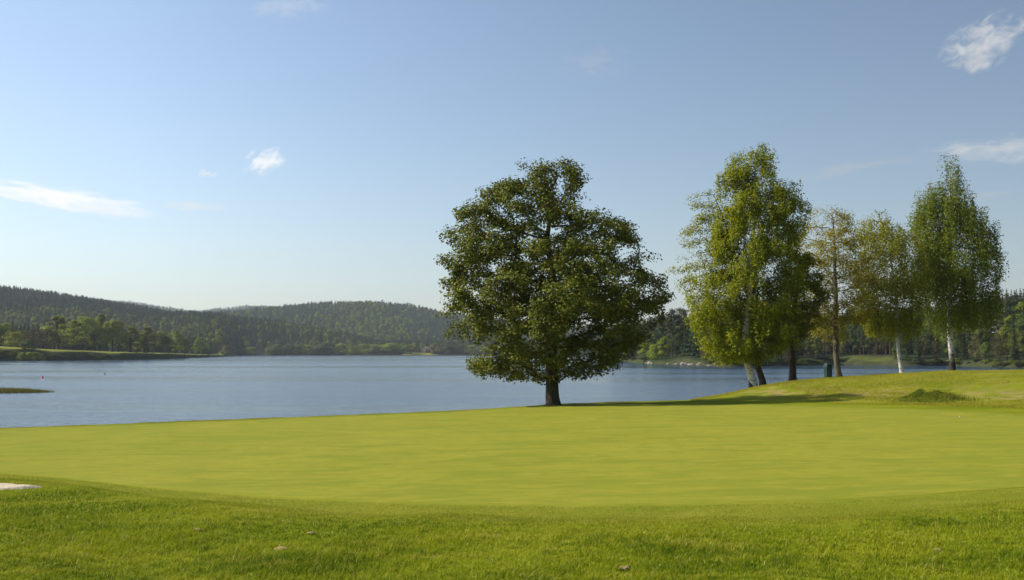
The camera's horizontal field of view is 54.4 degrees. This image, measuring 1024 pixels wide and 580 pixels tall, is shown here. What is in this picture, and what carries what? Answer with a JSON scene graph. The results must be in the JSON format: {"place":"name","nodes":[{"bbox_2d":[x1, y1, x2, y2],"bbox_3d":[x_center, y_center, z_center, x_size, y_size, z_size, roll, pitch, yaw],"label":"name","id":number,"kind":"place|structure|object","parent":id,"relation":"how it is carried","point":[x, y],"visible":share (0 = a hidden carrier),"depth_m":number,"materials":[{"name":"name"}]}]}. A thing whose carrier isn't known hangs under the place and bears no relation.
{"place":"outdoors","nodes":[
{"label":"outdoors","id":0,"kind":"place"},
{"bbox_2d":[2,399,690,428],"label":"bank grass","id":1,"kind":"structure","parent":0,"point":[320,416],"depth_m":37.02,"materials":[{"name":"plant"}]},
{"bbox_2d":[0,355,1023,427],"bbox_3d":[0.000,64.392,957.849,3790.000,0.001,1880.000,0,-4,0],"label":"lake","id":2,"kind":"structure","parent":0,"point":[88,392],"depth_m":133.44,"materials":[{"name":"blue liquid"}]},
{"bbox_2d":[0,386,54,392],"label":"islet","id":3,"kind":"object","parent":2,"relation":"in","point":[14,390],"visible":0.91,"depth_m":113.78,"materials":[{"name":"plant"}]},
{"bbox_2d":[0,370,1023,579],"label":"ground","id":4,"kind":"structure","parent":0,"point":[785,395],"depth_m":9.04,"materials":[{"name":"plant"}]},
{"bbox_2d":[0,483,42,489],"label":"sand patch","id":5,"kind":"object","parent":4,"relation":"on","point":[8,486],"visible":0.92,"depth_m":13.15,"materials":[{"name":"sand"}]},
{"bbox_2d":[0,404,1023,504],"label":"putting green","id":6,"kind":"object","parent":4,"relation":"on","point":[613,454],"visible":0.99,"depth_m":17.15,"materials":[{"name":"plant"}]},
{"bbox_2d":[0,404,1023,518],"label":"fringe","id":7,"kind":"object","parent":4,"relation":"on","point":[682,506],"visible":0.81,"depth_m":10.34,"materials":[{"name":"plant"}]},
{"bbox_2d":[0,474,1023,579],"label":"collar grass","id":8,"kind":"structure","parent":7,"relation":"on","point":[696,518],"depth_m":9.78,"materials":[{"name":"plant"}]},
{"bbox_2d":[433,156,675,405],"bbox_3d":[2.053,-0.397,49.163,12.021,12.537,11.798,0,-4,0],"label":"oak tree","id":9,"kind":"object","parent":4,"relation":"on","point":[584,279],"visible":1,"depth_m":47.50,"materials":[{"name":"green plant"}]},
{"bbox_2d":[665,189,789,385],"bbox_3d":[13.717,-0.051,62.653,8.123,12.533,3.774,0,-4,0],"label":"alder tree","id":10,"kind":"object","parent":4,"relation":"on","point":[702,219],"visible":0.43,"depth_m":62.46,"materials":[{"name":"green plant"}]},
{"bbox_2d":[681,142,813,387],"bbox_3d":[14.596,-1.517,61.162,8.253,15.406,6.026,0,-4,0],"label":"birch tree","id":11,"kind":"object","parent":4,"relation":"on","point":[756,253],"visible":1,"depth_m":60.34,"materials":[{"name":"green plant"}]},
{"bbox_2d":[772,252,830,380],"bbox_3d":[18.206,1.765,63.107,3.350,8.377,3.578,-3,-5,42],"label":"maple tree","id":12,"kind":"object","parent":4,"relation":"on","point":[811,307],"visible":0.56,"depth_m":62.85,"materials":[{"name":"green plant"}]},
{"bbox_2d":[823,363,832,377],"bbox_3d":[20.351,5.243,64.089,0.440,1.075,0.458,1,-4,-14],"label":"waste bin","id":13,"kind":"object","parent":4,"relation":"on","point":[827,369],"visible":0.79,"depth_m":63.91,"materials":[{"name":"metal"}]},
{"bbox_2d":[798,204,891,375],"bbox_3d":[21.416,0.146,65.328,6.369,11.597,6.201,0,-4,0],"label":"aspen tree","id":14,"kind":"object","parent":4,"relation":"on","point":[836,290],"visible":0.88,"depth_m":64.63,"materials":[{"name":"green plant"}]},
{"bbox_2d":[845,209,937,372],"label":"birch tree","id":15,"kind":"object","parent":4,"relation":"on","point":[899,288],"visible":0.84,"depth_m":66.61,"materials":[{"name":"green plant"}]},
{"bbox_2d":[903,153,1009,370],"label":"birch tree","id":16,"kind":"object","parent":4,"relation":"on","point":[965,290],"visible":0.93,"depth_m":68.40,"materials":[{"name":"green plant"}]},
{"bbox_2d":[0,306,1023,367],"bbox_3d":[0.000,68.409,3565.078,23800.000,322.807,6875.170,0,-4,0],"label":"hills","id":17,"kind":"structure","parent":0,"point":[883,359],"depth_m":458.13,"materials":[{"name":"plant"}]},
{"bbox_2d":[1,332,27,347],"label":"shore bush","id":18,"kind":"object","parent":17,"relation":"on","point":[18,335],"visible":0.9,"depth_m":561.02,"materials":[{"name":"plant"}]},
{"bbox_2d":[19,339,38,349],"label":"shore bush","id":19,"kind":"object","parent":17,"relation":"on","point":[26,342],"visible":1,"depth_m":548.87,"materials":[{"name":"plant"}]},
{"bbox_2d":[21,327,46,347],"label":"budding tree","id":20,"kind":"object","parent":17,"relation":"on","point":[34,334],"visible":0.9,"depth_m":585.78,"materials":[{"name":"brown plant"}]},
{"bbox_2d":[38,329,58,348],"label":"budding tree","id":21,"kind":"object","parent":17,"relation":"on","point":[46,337],"visible":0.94,"depth_m":594.81,"materials":[{"name":"green plant"}]},
{"bbox_2d":[40,315,71,349],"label":"broadleaf tree","id":22,"kind":"object","parent":17,"relation":"on","point":[60,322],"visible":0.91,"depth_m":605.48,"materials":[{"name":"plant"}]},
{"bbox_2d":[58,323,69,349],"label":"budding tree","id":23,"kind":"object","parent":17,"relation":"on","point":[63,344],"visible":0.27,"depth_m":635.30,"materials":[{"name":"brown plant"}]},
{"bbox_2d":[58,320,87,349],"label":"broadleaf tree","id":24,"kind":"object","parent":17,"relation":"on","point":[76,326],"visible":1,"depth_m":600.52,"materials":[{"name":"plant"}]},
{"bbox_2d":[69,316,102,350],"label":"broadleaf tree","id":25,"kind":"object","parent":17,"relation":"on","point":[89,322],"visible":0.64,"depth_m":624.60,"materials":[{"name":"plant"}]},
{"bbox_2d":[87,330,103,350],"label":"broadleaf tree","id":26,"kind":"object","parent":17,"relation":"on","point":[93,336],"visible":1,"depth_m":607.19,"materials":[{"name":"plant"}]},
{"bbox_2d":[88,314,109,350],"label":"broadleaf tree","id":27,"kind":"object","parent":17,"relation":"on","point":[100,319],"visible":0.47,"depth_m":638.74,"materials":[{"name":"plant"}]},
{"bbox_2d":[98,320,130,351],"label":"broadleaf tree","id":28,"kind":"object","parent":17,"relation":"on","point":[107,327],"visible":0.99,"depth_m":628.67,"materials":[{"name":"plant"}]},
{"bbox_2d":[110,322,130,351],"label":"broadleaf tree","id":29,"kind":"object","parent":17,"relation":"on","point":[117,342],"visible":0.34,"depth_m":651.43,"materials":[{"name":"plant"}]},
{"bbox_2d":[119,326,141,351],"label":"broadleaf tree","id":30,"kind":"object","parent":17,"relation":"on","point":[130,344],"visible":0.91,"depth_m":656.57,"materials":[{"name":"plant"}]},
{"bbox_2d":[132,329,144,352],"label":"broadleaf tree","id":31,"kind":"object","parent":17,"relation":"on","point":[135,348],"visible":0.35,"depth_m":688.31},
{"bbox_2d":[137,326,157,352],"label":"broadleaf tree","id":32,"kind":"object","parent":17,"relation":"on","point":[145,333],"visible":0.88,"depth_m":688.96,"materials":[{"name":"plant"}]},
{"bbox_2d":[148,331,162,352],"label":"budding tree","id":33,"kind":"object","parent":17,"relation":"on","point":[154,332],"visible":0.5,"depth_m":712.28,"materials":[{"name":"green plant"}]},
{"bbox_2d":[154,331,170,352],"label":"broadleaf tree","id":34,"kind":"object","parent":17,"relation":"on","point":[161,335],"visible":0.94,"depth_m":716.25,"materials":[{"name":"plant"}]},
{"bbox_2d":[157,337,175,352],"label":"broadleaf tree","id":35,"kind":"object","parent":17,"relation":"on","point":[169,340],"visible":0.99,"depth_m":717.51,"materials":[{"name":"plant"}]},
{"bbox_2d":[166,332,185,353],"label":"broadleaf tree","id":36,"kind":"object","parent":17,"relation":"on","point":[178,336],"visible":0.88,"depth_m":763.93,"materials":[{"name":"plant"}]},
{"bbox_2d":[178,338,190,353],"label":"broadleaf tree","id":37,"kind":"object","parent":17,"relation":"on","point":[185,345],"visible":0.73,"depth_m":806.56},
{"bbox_2d":[193,344,201,353],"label":"broadleaf tree","id":38,"kind":"object","parent":17,"relation":"on","point":[198,349],"visible":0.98,"depth_m":845.06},
{"bbox_2d":[201,346,210,354],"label":"shore bush","id":39,"kind":"object","parent":17,"relation":"on","point":[205,349],"visible":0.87,"depth_m":890.23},
{"bbox_2d":[219,346,231,355],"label":"shore bush","id":40,"kind":"object","parent":17,"relation":"on","point":[225,352],"visible":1,"depth_m":1080.75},
{"bbox_2d":[240,347,262,354],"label":"shore bush","id":41,"kind":"object","parent":17,"relation":"on","point":[249,350],"visible":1,"depth_m":1389.99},
{"bbox_2d":[264,344,285,354],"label":"shore bush","id":42,"kind":"object","parent":17,"relation":"on","point":[274,349],"visible":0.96,"depth_m":1390.61,"materials":[{"name":"plant"}]},
{"bbox_2d":[278,344,299,354],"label":"shore bush","id":43,"kind":"object","parent":17,"relation":"on","point":[288,347],"visible":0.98,"depth_m":1400.61,"materials":[{"name":"plant"}]},
{"bbox_2d":[290,344,309,354],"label":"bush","id":44,"kind":"object","parent":17,"relation":"on","point":[299,347],"visible":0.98,"depth_m":1403.04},
{"bbox_2d":[297,345,318,354],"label":"shore bush","id":45,"kind":"object","parent":17,"relation":"on","point":[307,349],"visible":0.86,"depth_m":1403.59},
{"bbox_2d":[309,342,336,354],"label":"shore bush","id":46,"kind":"object","parent":17,"relation":"on","point":[325,347],"visible":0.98,"depth_m":1405.19,"materials":[{"name":"plant"}]},
{"bbox_2d":[328,344,350,354],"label":"shore bush","id":47,"kind":"object","parent":17,"relation":"on","point":[340,352],"visible":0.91,"depth_m":1420.26,"materials":[{"name":"plant"}]},
{"bbox_2d":[343,346,362,354],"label":"shore bush","id":48,"kind":"object","parent":17,"relation":"on","point":[352,348],"visible":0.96,"depth_m":1405.90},
{"bbox_2d":[350,343,373,354],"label":"shore bush","id":49,"kind":"object","parent":17,"relation":"on","point":[365,351],"visible":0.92,"depth_m":1410.60,"materials":[{"name":"plant"}]},
{"bbox_2d":[368,346,387,354],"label":"shore bush","id":50,"kind":"object","parent":17,"relation":"on","point":[379,351],"visible":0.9,"depth_m":1407.22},
{"bbox_2d":[379,343,396,352],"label":"broadleaf tree","id":51,"kind":"object","parent":17,"relation":"on","point":[388,346],"visible":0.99,"depth_m":1401.03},
{"bbox_2d":[392,345,406,352],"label":"broadleaf tree","id":52,"kind":"object","parent":17,"relation":"on","point":[398,349],"visible":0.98,"depth_m":1404.01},
{"bbox_2d":[403,344,417,353],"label":"broadleaf tree","id":53,"kind":"object","parent":17,"relation":"on","point":[410,348],"visible":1,"depth_m":1402.09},
{"bbox_2d":[421,346,429,352],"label":"cabin","id":54,"kind":"object","parent":17,"relation":"on","point":[424,349],"visible":0.99,"depth_m":1440.81,"materials":[{"name":"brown wood"}]},
{"bbox_2d":[427,344,439,353],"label":"shore bush","id":55,"kind":"object","parent":17,"relation":"on","point":[432,346],"visible":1,"depth_m":1396.63,"materials":[{"name":"green plant"}]},
{"bbox_2d":[435,343,454,353],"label":"shore bush","id":56,"kind":"object","parent":17,"relation":"on","point":[445,346],"visible":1,"depth_m":1389.59,"materials":[{"name":"green plant"}]},
{"bbox_2d":[452,344,473,354],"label":"shore bush","id":57,"kind":"object","parent":17,"relation":"on","point":[462,347],"visible":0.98,"depth_m":1391.90,"materials":[{"name":"plant"}]},
{"bbox_2d":[474,344,489,354],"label":"shore bush","id":58,"kind":"object","parent":17,"relation":"on","point":[479,348],"visible":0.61,"depth_m":1367.00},
{"bbox_2d":[636,343,650,355],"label":"broadleaf tree","id":59,"kind":"object","parent":17,"relation":"on","point":[646,347],"visible":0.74,"depth_m":402.95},
{"bbox_2d":[645,344,662,359],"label":"shore bush","id":60,"kind":"object","parent":17,"relation":"on","point":[653,354],"visible":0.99,"depth_m":387.50,"materials":[{"name":"plant"}]},
{"bbox_2d":[649,316,667,357],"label":"pine tree","id":61,"kind":"object","parent":17,"relation":"on","point":[659,328],"visible":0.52,"depth_m":407.18,"materials":[{"name":"plant"}]},
{"bbox_2d":[656,336,672,358],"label":"broadleaf tree","id":62,"kind":"object","parent":17,"relation":"on","point":[663,344],"visible":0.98,"depth_m":384.45,"materials":[{"name":"plant"}]},
{"bbox_2d":[662,308,682,356],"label":"pine tree","id":63,"kind":"object","parent":17,"relation":"on","point":[669,326],"visible":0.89,"depth_m":395.91,"materials":[{"name":"plant"}]},
{"bbox_2d":[667,332,682,356],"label":"broadleaf tree","id":64,"kind":"object","parent":17,"relation":"on","point":[676,339],"visible":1,"depth_m":381.77,"materials":[{"name":"plant"}]},
{"bbox_2d":[672,308,688,352],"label":"pine tree","id":65,"kind":"object","parent":17,"relation":"on","point":[682,312],"visible":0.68,"depth_m":399.04,"materials":[{"name":"plant"}]},
{"bbox_2d":[677,316,694,355],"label":"spruce tree","id":66,"kind":"object","parent":17,"relation":"on","point":[684,343],"visible":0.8,"depth_m":379.80,"materials":[{"name":"plant"}]},
{"bbox_2d":[798,332,815,356],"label":"broadleaf tree","id":67,"kind":"object","parent":17,"relation":"on","point":[803,342],"visible":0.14,"depth_m":362.32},
{"bbox_2d":[802,337,814,356],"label":"broadleaf tree","id":68,"kind":"object","parent":17,"relation":"on","point":[807,345],"visible":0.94,"depth_m":356.12,"materials":[{"name":"plant"}]},
{"bbox_2d":[811,338,820,358],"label":"broadleaf tree","id":69,"kind":"object","parent":17,"relation":"on","point":[817,345],"visible":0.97,"depth_m":352.73,"materials":[{"name":"plant"}]},
{"bbox_2d":[819,323,831,354],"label":"budding tree","id":70,"kind":"object","parent":17,"relation":"on","point":[827,349],"visible":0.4,"depth_m":384.93,"materials":[{"name":"brown plant"}]},
{"bbox_2d":[828,326,848,354],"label":"broadleaf tree","id":71,"kind":"object","parent":17,"relation":"on","point":[840,344],"visible":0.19,"depth_m":397.89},
{"bbox_2d":[844,323,856,354],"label":"spruce tree","id":72,"kind":"object","parent":17,"relation":"on","point":[850,351],"visible":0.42,"depth_m":397.62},
{"bbox_2d":[846,328,859,354],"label":"pine tree","id":73,"kind":"object","parent":17,"relation":"on","point":[852,332],"visible":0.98,"depth_m":371.40,"materials":[{"name":"plant"}]},
{"bbox_2d":[847,323,868,354],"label":"broadleaf tree","id":74,"kind":"object","parent":17,"relation":"on","point":[858,330],"visible":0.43,"depth_m":393.53,"materials":[{"name":"plant"}]},
{"bbox_2d":[859,331,867,354],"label":"pine tree","id":75,"kind":"object","parent":17,"relation":"on","point":[863,336],"visible":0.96,"depth_m":369.06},
{"bbox_2d":[860,332,875,354],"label":"broadleaf tree","id":76,"kind":"object","parent":17,"relation":"on","point":[866,346],"visible":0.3,"depth_m":388.77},
{"bbox_2d":[880,332,893,354],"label":"broadleaf tree","id":77,"kind":"object","parent":17,"relation":"on","point":[887,345],"visible":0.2,"depth_m":385.51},
{"bbox_2d":[892,326,912,355],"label":"broadleaf tree","id":78,"kind":"object","parent":17,"relation":"on","point":[904,345],"visible":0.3,"depth_m":350.65,"materials":[{"name":"plant"}]},
{"bbox_2d":[912,329,922,362],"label":"spruce tree","id":79,"kind":"object","parent":17,"relation":"on","point":[916,351],"visible":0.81,"depth_m":339.43,"materials":[{"name":"plant"}]},
{"bbox_2d":[920,328,931,357],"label":"pine tree","id":80,"kind":"object","parent":17,"relation":"on","point":[924,333],"visible":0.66,"depth_m":351.76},
{"bbox_2d":[924,319,939,355],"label":"broadleaf tree","id":81,"kind":"object","parent":17,"relation":"on","point":[930,326],"visible":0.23,"depth_m":373.63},
{"bbox_2d":[925,329,943,356],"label":"broadleaf tree","id":82,"kind":"object","parent":17,"relation":"on","point":[932,336],"visible":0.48,"depth_m":353.49,"materials":[{"name":"plant"}]},
{"bbox_2d":[931,340,940,353],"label":"budding tree","id":83,"kind":"object","parent":17,"relation":"on","point":[934,345],"visible":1,"depth_m":348.27,"materials":[{"name":"brown plant"}]},
{"bbox_2d":[930,358,944,364],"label":"shore bush","id":84,"kind":"object","parent":17,"relation":"on","point":[936,361],"visible":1,"depth_m":338.85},
{"bbox_2d":[940,332,948,356],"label":"spruce tree","id":85,"kind":"object","parent":17,"relation":"on","point":[943,354],"visible":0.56,"depth_m":347.26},
{"bbox_2d":[941,330,963,357],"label":"broadleaf tree","id":86,"kind":"object","parent":17,"relation":"on","point":[956,340],"visible":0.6,"depth_m":335.79,"materials":[{"name":"plant"}]},
{"bbox_2d":[955,331,963,353],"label":"broadleaf tree","id":87,"kind":"object","parent":17,"relation":"on","point":[961,339],"visible":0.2,"depth_m":346.22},
{"bbox_2d":[961,334,969,359],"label":"spruce tree","id":88,"kind":"object","parent":17,"relation":"on","point":[964,350],"visible":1,"depth_m":335.32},
{"bbox_2d":[964,332,973,357],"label":"pine tree","id":89,"kind":"object","parent":17,"relation":"on","point":[968,338],"visible":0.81,"depth_m":339.25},
{"bbox_2d":[960,318,988,354],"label":"broadleaf tree","id":90,"kind":"object","parent":17,"relation":"on","point":[969,336],"visible":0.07,"depth_m":349.63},
{"bbox_2d":[968,333,981,361],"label":"budding tree","id":91,"kind":"object","parent":17,"relation":"on","point":[976,353],"visible":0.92,"depth_m":324.12,"materials":[{"name":"green plant"}]},
{"bbox_2d":[968,326,992,355],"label":"broadleaf tree","id":92,"kind":"object","parent":17,"relation":"on","point":[980,333],"visible":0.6,"depth_m":336.80,"materials":[{"name":"plant"}]},
{"bbox_2d":[971,320,995,356],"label":"broadleaf tree","id":93,"kind":"object","parent":17,"relation":"on","point":[990,334],"visible":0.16,"depth_m":346.22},
{"bbox_2d":[978,341,992,364],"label":"broadleaf tree","id":94,"kind":"object","parent":17,"relation":"on","point":[985,346],"visible":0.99,"depth_m":314.72,"materials":[{"name":"plant"}]},
{"bbox_2d":[989,359,1002,366],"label":"shore bush","id":95,"kind":"object","parent":17,"relation":"on","point":[993,364],"visible":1,"depth_m":307.72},
{"bbox_2d":[990,332,1005,355],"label":"broadleaf tree","id":96,"kind":"object","parent":17,"relation":"on","point":[994,335],"visible":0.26,"depth_m":344.30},
{"bbox_2d":[990,333,1007,361],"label":"budding tree","id":97,"kind":"object","parent":17,"relation":"on","point":[997,350],"visible":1,"depth_m":308.21,"materials":[{"name":"green plant"}]},
{"bbox_2d":[994,298,1011,330],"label":"pine tree","id":98,"kind":"object","parent":17,"relation":"on","point":[1007,301],"visible":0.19,"depth_m":391.23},
{"bbox_2d":[996,327,1014,359],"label":"broadleaf tree","id":99,"kind":"object","parent":17,"relation":"on","point":[1006,335],"visible":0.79,"depth_m":313.68,"materials":[{"name":"plant"}]},
{"bbox_2d":[996,305,1015,354],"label":"pine tree","id":100,"kind":"object","parent":17,"relation":"on","point":[1008,312],"visible":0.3,"depth_m":367.67,"materials":[{"name":"plant"}]},
{"bbox_2d":[1001,319,1011,354],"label":"broadleaf tree","id":101,"kind":"object","parent":17,"relation":"on","point":[1007,324],"visible":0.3,"depth_m":349.44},
{"bbox_2d":[1009,329,1018,359],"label":"spruce tree","id":102,"kind":"object","parent":17,"relation":"on","point":[1014,354],"visible":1,"depth_m":309.81,"materials":[{"name":"plant"}]},
{"bbox_2d":[1008,316,1020,357],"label":"spruce tree","id":103,"kind":"object","parent":17,"relation":"on","point":[1013,326],"visible":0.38,"depth_m":329.66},
{"bbox_2d":[1008,331,1023,355],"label":"broadleaf tree","id":104,"kind":"object","parent":17,"relation":"on","point":[1017,336],"visible":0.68,"depth_m":311.32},
{"bbox_2d":[1009,302,1023,328],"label":"broadleaf tree","id":105,"kind":"object","parent":17,"relation":"on","point":[1019,309],"visible":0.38,"depth_m":374.14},
{"bbox_2d":[1010,313,1023,347],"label":"broadleaf tree","id":106,"kind":"object","parent":17,"relation":"on","point":[1019,318],"visible":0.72,"depth_m":331.98,"materials":[{"name":"plant"}]},
{"bbox_2d":[1011,298,1023,354],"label":"spruce tree","id":107,"kind":"object","parent":17,"relation":"on","point":[1014,316],"visible":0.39,"depth_m":369.31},
{"bbox_2d":[1014,333,1023,355],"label":"broadleaf tree","id":108,"kind":"object","parent":17,"relation":"on","point":[1020,338],"visible":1,"depth_m":307.38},
{"bbox_2d":[0,0,1023,325],"label":"sky","id":109,"kind":"structure","parent":0,"point":[200,155],"materials":[{"name":"blue"}]},
{"bbox_2d":[690,369,1023,408],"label":"mound grass","id":110,"kind":"structure","parent":0,"point":[978,404],"depth_m":49.95,"materials":[{"name":"plant"}]},
{"bbox_2d":[886,387,988,402],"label":"hummock grass","id":111,"kind":"structure","parent":0,"point":[946,396],"depth_m":41.53,"materials":[{"name":"plant"}]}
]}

